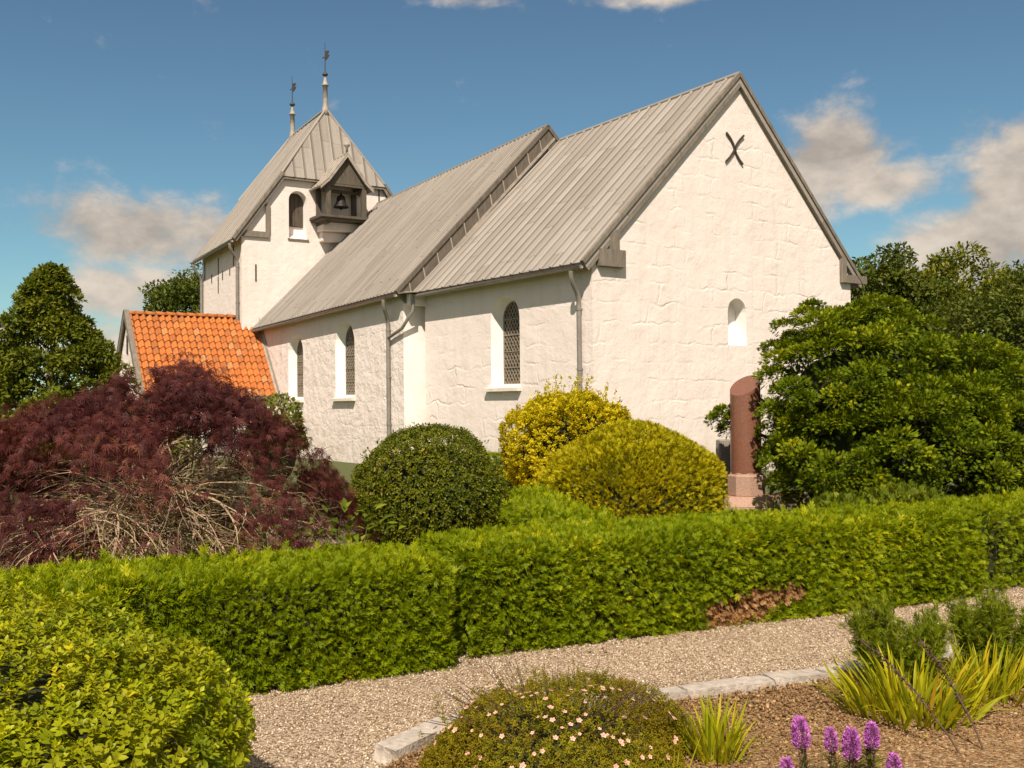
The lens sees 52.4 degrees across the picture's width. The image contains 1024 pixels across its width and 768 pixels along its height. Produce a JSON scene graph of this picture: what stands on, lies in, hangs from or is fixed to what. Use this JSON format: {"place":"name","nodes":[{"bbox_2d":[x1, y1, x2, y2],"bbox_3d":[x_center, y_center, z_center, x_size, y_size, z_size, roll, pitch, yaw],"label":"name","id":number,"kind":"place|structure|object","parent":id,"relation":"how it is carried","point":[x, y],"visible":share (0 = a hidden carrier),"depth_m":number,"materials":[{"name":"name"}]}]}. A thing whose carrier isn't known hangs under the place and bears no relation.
{"place":"outdoors","nodes":[
{"label":"outdoors","id":0,"kind":"place"},
{"bbox_2d":[1,410,964,535],"bbox_3d":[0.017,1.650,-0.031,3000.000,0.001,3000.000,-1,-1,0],"label":"ground","id":1,"kind":"structure","parent":0,"point":[345,469],"depth_m":24.67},
{"bbox_2d":[8,386,126,516],"bbox_3d":[-6.059,1.002,13.945,1.792,1.974,1.485,0,-1,-30],"label":"shrub","id":2,"kind":"object","parent":1,"relation":"on","point":[49,392],"visible":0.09,"depth_m":13.69,"materials":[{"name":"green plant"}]},
{"bbox_2d":[0,260,145,466],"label":"conical tree","id":3,"kind":"object","parent":1,"relation":"on","point":[45,308],"visible":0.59,"depth_m":25.37,"materials":[{"name":"green plant"}]},
{"bbox_2d":[116,399,202,505],"bbox_3d":[-5.426,1.093,15.471,1.550,1.833,1.456,-1,-1,0],"label":"shrub","id":4,"kind":"object","parent":1,"relation":"on","point":[179,444],"visible":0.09,"depth_m":15.29,"materials":[{"name":"green plant"}]},
{"bbox_2d":[138,260,202,313],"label":"spreading tree","id":5,"kind":"object","parent":1,"relation":"on","point":[175,294],"visible":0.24,"depth_m":54.15,"materials":[{"name":"green plant"}]},
{"bbox_2d":[241,392,309,495],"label":"porch shrub","id":6,"kind":"object","parent":1,"relation":"on","point":[282,400],"visible":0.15,"depth_m":18.79,"materials":[{"name":"green plant"}]},
{"bbox_2d":[460,448,517,488],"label":"clipped hedge","id":7,"kind":"object","parent":1,"relation":"on","point":[494,455],"visible":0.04,"depth_m":16.94,"materials":[{"name":"green plant"}]},
{"bbox_2d":[116,51,866,470],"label":"church","id":8,"kind":"structure","parent":1,"relation":"on","point":[666,261],"depth_m":25.69,"materials":[{"name":"paint"}]},
{"bbox_2d":[288,339,303,402],"bbox_3d":[-6.914,-0.444,33.600,0.438,2.082,1.460,0,-1,-32],"label":"window","id":9,"kind":"structure","parent":8,"relation":"in","point":[300,348],"depth_m":33.83,"materials":[{"name":"grey glass"}]},
{"bbox_2d":[330,326,355,400],"bbox_3d":[-4.796,-0.614,30.276,0.438,2.212,1.550,0,-1,-32],"label":"window","id":10,"kind":"structure","parent":8,"relation":"in","point":[349,341],"depth_m":30.45,"materials":[{"name":"grey glass"}]},
{"bbox_2d":[483,301,521,391],"bbox_3d":[-0.104,-0.887,24.201,0.468,2.112,1.360,0,-1,-36],"label":"window","id":11,"kind":"structure","parent":8,"relation":"in","point":[511,320],"depth_m":24.35,"materials":[{"name":"grey glass"}]},
{"bbox_2d":[850,241,974,372],"bbox_3d":[12.129,-1.285,33.433,5.959,6.885,5.972,-1,-1,0],"label":"broadleaf tree","id":12,"kind":"object","parent":1,"relation":"on","point":[892,276],"visible":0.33,"depth_m":32.42,"materials":[{"name":"green plant"}]},
{"bbox_2d":[865,240,1023,369],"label":"broadleaf tree","id":13,"kind":"object","parent":1,"relation":"on","point":[945,271],"visible":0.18,"depth_m":34.56,"materials":[{"name":"green plant"}]},
{"bbox_2d":[922,280,1023,395],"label":"broadleaf tree","id":14,"kind":"object","parent":1,"relation":"on","point":[1003,322],"visible":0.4,"depth_m":21.97,"materials":[{"name":"green plant"}]},
{"bbox_2d":[991,259,1023,340],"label":"broadleaf tree","id":15,"kind":"object","parent":1,"relation":"on","point":[1018,277],"visible":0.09,"depth_m":32.26,"materials":[{"name":"green plant"}]},
{"bbox_2d":[0,488,1021,654],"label":"soil ground","id":16,"kind":"structure","parent":0,"point":[464,652],"depth_m":12.98,"materials":[{"name":"brown soil"}]},
{"bbox_2d":[34,553,72,564],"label":"leafy plant","id":17,"kind":"object","parent":16,"relation":"on","point":[55,558],"visible":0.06,"depth_m":7.49,"materials":[{"name":"red plant"}]},
{"bbox_2d":[57,535,236,562],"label":"leafy plant","id":18,"kind":"object","parent":16,"relation":"on","point":[146,554],"visible":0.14,"depth_m":7.78,"materials":[{"name":"green plant"}]},
{"bbox_2d":[0,350,382,571],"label":"weeping maple","id":19,"kind":"object","parent":16,"relation":"on","point":[75,519],"visible":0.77,"depth_m":8.13,"materials":[{"name":"red plant"}]},
{"bbox_2d":[0,533,459,703],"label":"clipped hedge","id":20,"kind":"object","parent":16,"relation":"on","point":[258,620],"visible":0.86,"depth_m":6.15,"materials":[{"name":"green plant"}]},
{"bbox_2d":[207,525,355,555],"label":"leafy plant","id":21,"kind":"object","parent":16,"relation":"on","point":[263,533],"visible":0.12,"depth_m":7.93,"materials":[{"name":"green plant"}]},
{"bbox_2d":[280,498,415,549],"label":"leafy plant","id":22,"kind":"object","parent":16,"relation":"on","point":[344,504],"visible":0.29,"depth_m":8.14,"materials":[{"name":"green plant"}]},
{"bbox_2d":[344,421,513,545],"bbox_3d":[-0.807,1.115,10.195,1.658,1.501,1.703,-1,-1,0],"label":"round shrub","id":23,"kind":"object","parent":16,"relation":"on","point":[433,486],"visible":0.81,"depth_m":9.68,"materials":[{"name":"green plant"}]},
{"bbox_2d":[480,479,617,527],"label":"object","id":24,"kind":"object","parent":16,"relation":"on","point":[528,505],"visible":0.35,"depth_m":9.22,"materials":[{"name":"green plant"}]},
{"bbox_2d":[497,374,631,488],"bbox_3d":[0.702,0.883,13.423,1.809,2.049,1.815,-1,-1,0],"label":"golden privet","id":25,"kind":"object","parent":16,"relation":"on","point":[551,422],"visible":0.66,"depth_m":12.94,"materials":[{"name":"yellow plant"}]},
{"bbox_2d":[413,496,990,658],"bbox_3d":[1.592,1.395,8.118,4.907,0.931,1.307,0,-1,-24],"label":"clipped hedge","id":26,"kind":"object","parent":16,"relation":"on","point":[564,582],"visible":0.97,"depth_m":7.54,"materials":[{"name":"green plant"}]},
{"bbox_2d":[716,439,729,493],"bbox_3d":[2.801,1.292,13.388,0.383,1.160,0.133,0,-1,-16],"label":"slab gravestone","id":27,"kind":"object","parent":16,"relation":"on","point":[723,450],"visible":0.23,"depth_m":13.31,"materials":[{"name":"grey stone"}]},
{"bbox_2d":[752,491,806,511],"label":"marigold plant","id":28,"kind":"object","parent":16,"relation":"on","point":[777,503],"visible":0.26,"depth_m":11.88,"materials":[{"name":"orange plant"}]},
{"bbox_2d":[703,292,1023,508],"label":"bush","id":29,"kind":"object","parent":16,"relation":"on","point":[849,417],"visible":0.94,"depth_m":11.54,"materials":[{"name":"green plant"}]},
{"bbox_2d":[805,479,960,508],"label":"shrub","id":30,"kind":"object","parent":16,"relation":"on","point":[905,491],"visible":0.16,"depth_m":10.59,"materials":[{"name":"green plant"}]},
{"bbox_2d":[918,485,1023,588],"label":"clipped hedge","id":31,"kind":"object","parent":16,"relation":"on","point":[1000,517],"visible":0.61,"depth_m":9.06,"materials":[{"name":"green plant"}]},
{"bbox_2d":[0,0,1023,409],"label":"sky","id":32,"kind":"structure","parent":0,"point":[131,130],"materials":[{"name":"blue"}]},
{"bbox_2d":[158,584,1023,767],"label":"gravel path","id":33,"kind":"structure","parent":0,"point":[312,750],"depth_m":6.18,"materials":[{"name":"beige gravel"}]},
{"bbox_2d":[0,574,257,767],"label":"privet bush","id":34,"kind":"object","parent":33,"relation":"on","point":[70,711],"visible":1,"depth_m":3.68,"materials":[{"name":"green plant"}]},
{"bbox_2d":[372,726,436,764],"bbox_3d":[-0.492,1.721,4.898,0.146,0.121,0.355,0,1,32],"label":"kerb stone","id":35,"kind":"object","parent":33,"relation":"on","point":[389,749],"visible":0.69,"depth_m":4.81,"materials":[{"name":"stone"}]},
{"bbox_2d":[417,715,458,735],"bbox_3d":[-0.354,1.722,5.120,0.167,0.118,0.248,-4,-1,31],"label":"kerb stone","id":36,"kind":"object","parent":33,"relation":"on","point":[427,725],"visible":0.14,"depth_m":5.09,"materials":[{"name":"stone"}]},
{"bbox_2d":[269,592,1009,766],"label":"fallen leaves","id":37,"kind":"object","parent":33,"relation":"on","point":[926,735],"visible":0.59,"depth_m":7.15,"materials":[{"name":"brown plant"}]},
{"bbox_2d":[632,686,687,702],"bbox_3d":[0.784,1.721,5.622,0.361,0.120,0.139,-2,-2,-19],"label":"kerb stone","id":38,"kind":"object","parent":33,"relation":"on","point":[675,692],"visible":0.2,"depth_m":5.61,"materials":[{"name":"stone"}]},
{"bbox_2d":[678,678,743,699],"bbox_3d":[1.102,1.719,5.751,0.358,0.124,0.157,-1,-2,-23],"label":"kerb stone","id":39,"kind":"object","parent":33,"relation":"on","point":[721,686],"visible":0.54,"depth_m":5.71,"materials":[{"name":"stone"}]},
{"bbox_2d":[733,676,775,693],"bbox_3d":[1.360,1.720,5.858,0.255,0.112,0.140,2,-1,-26],"label":"kerb stone","id":40,"kind":"object","parent":33,"relation":"on","point":[752,682],"visible":0.45,"depth_m":5.83,"materials":[{"name":"stone"}]},
{"bbox_2d":[762,669,829,688],"bbox_3d":[1.629,1.719,5.983,0.411,0.112,0.163,1,-3,-23],"label":"kerb stone","id":41,"kind":"object","parent":33,"relation":"on","point":[784,678],"visible":0.5,"depth_m":5.94,"materials":[{"name":"stone"}]},
{"bbox_2d":[815,660,866,678],"bbox_3d":[1.956,1.717,6.143,0.340,0.108,0.140,-2,0,-29],"label":"kerb stone","id":42,"kind":"object","parent":33,"relation":"on","point":[823,669],"visible":0.24,"depth_m":6.11,"materials":[{"name":"stone"}]},
{"bbox_2d":[944,644,965,659],"bbox_3d":[2.758,1.716,6.549,0.291,0.112,0.153,-2,1,-26],"label":"kerb stone","id":43,"kind":"object","parent":33,"relation":"on","point":[948,654],"visible":0.07,"depth_m":6.45,"materials":[{"name":"stone"}]},
{"bbox_2d":[534,417,728,518],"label":"clipped yew dome","id":44,"kind":"structure","parent":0,"point":[621,469],"depth_m":11.07,"materials":[{"name":"yellow plant"}]},
{"bbox_2d":[382,650,1023,767],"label":"flower bed","id":45,"kind":"object","parent":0,"point":[989,753],"visible":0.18,"depth_m":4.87,"materials":[{"name":"brown gravel"}]},
{"bbox_2d":[418,658,704,767],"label":"potentilla bush","id":46,"kind":"object","parent":45,"relation":"on","point":[539,735],"visible":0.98,"depth_m":4.49,"materials":[{"name":"green plant"}]},
{"bbox_2d":[619,735,719,767],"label":"bladed plant","id":47,"kind":"object","parent":45,"relation":"on","point":[631,766],"visible":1,"depth_m":4.23,"materials":[{"name":"green plant"}]},
{"bbox_2d":[669,693,775,765],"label":"bladed plant","id":48,"kind":"object","parent":45,"relation":"on","point":[712,731],"visible":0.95,"depth_m":4.66,"materials":[{"name":"green plant"}]},
{"bbox_2d":[779,756,793,767],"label":"purple flower spike","id":49,"kind":"object","parent":45,"relation":"on","point":[788,761],"visible":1,"depth_m":4.23,"materials":[{"name":"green plant"}]},
{"bbox_2d":[782,714,818,767],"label":"purple flower spike","id":50,"kind":"object","parent":45,"relation":"on","point":[799,723],"visible":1,"depth_m":4.27,"materials":[{"name":"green plant"}]},
{"bbox_2d":[818,725,844,767],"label":"purple flower spike","id":51,"kind":"object","parent":45,"relation":"on","point":[829,732],"visible":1,"depth_m":4.29,"materials":[{"name":"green plant"}]},
{"bbox_2d":[832,725,865,767],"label":"purple flower spike","id":52,"kind":"object","parent":45,"relation":"on","point":[854,737],"visible":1,"depth_m":4.24,"materials":[{"name":"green plant"}]},
{"bbox_2d":[840,734,866,767],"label":"purple flower spike","id":53,"kind":"object","parent":45,"relation":"on","point":[856,762],"visible":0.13,"depth_m":4.38,"materials":[{"name":"green plant"}]},
{"bbox_2d":[852,720,892,767],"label":"purple flower spike","id":54,"kind":"object","parent":45,"relation":"on","point":[871,728],"visible":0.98,"depth_m":4.29,"materials":[{"name":"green plant"}]},
{"bbox_2d":[859,734,886,766],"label":"purple flower spike","id":55,"kind":"object","parent":45,"relation":"on","point":[873,755],"visible":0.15,"depth_m":4.41,"materials":[{"name":"green plant"}]},
{"bbox_2d":[885,752,906,767],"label":"purple flower spike","id":56,"kind":"object","parent":45,"relation":"on","point":[890,762],"visible":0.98,"depth_m":4.26,"materials":[{"name":"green plant"}]},
{"bbox_2d":[839,588,956,684],"bbox_3d":[2.138,1.439,5.692,0.640,0.616,0.545,-1,-1,0],"label":"feathery plant","id":57,"kind":"object","parent":45,"relation":"on","point":[930,630],"visible":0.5,"depth_m":5.65,"materials":[{"name":"green plant"}]},
{"bbox_2d":[854,630,960,754],"bbox_3d":[1.834,1.440,4.826,0.505,0.525,0.052,-1,-1,36],"label":"dry stalk","id":58,"kind":"object","parent":45,"relation":"on","point":[911,688],"visible":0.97,"depth_m":4.83,"materials":[{"name":"brown plant"}]},
{"bbox_2d":[798,636,1021,731],"bbox_3d":[2.066,1.517,5.306,1.055,0.372,1.038,0,-1,-44],"label":"bladed plant","id":59,"kind":"object","parent":45,"relation":"on","point":[888,686],"visible":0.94,"depth_m":5.24,"materials":[{"name":"green plant"}]},
{"bbox_2d":[914,637,983,749],"bbox_3d":[2.052,1.453,4.860,0.338,0.497,0.067,-2,-1,44],"label":"dry stalk","id":60,"kind":"object","parent":45,"relation":"on","point":[933,658],"visible":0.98,"depth_m":4.85,"materials":[{"name":"brown plant"}]},
{"bbox_2d":[928,627,1023,706],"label":"bladed plant","id":61,"kind":"object","parent":45,"relation":"on","point":[1006,685],"visible":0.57,"depth_m":5.53,"materials":[{"name":"green plant"}]},
{"bbox_2d":[942,576,1023,676],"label":"feathery plant","id":62,"kind":"object","parent":45,"relation":"on","point":[994,614],"visible":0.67,"depth_m":5.84,"materials":[{"name":"green plant"}]},
{"bbox_2d":[724,375,780,510],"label":"granite column","id":63,"kind":"structure","parent":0,"point":[746,487],"depth_m":12.32,"materials":[{"name":"red stone"}]}
]}

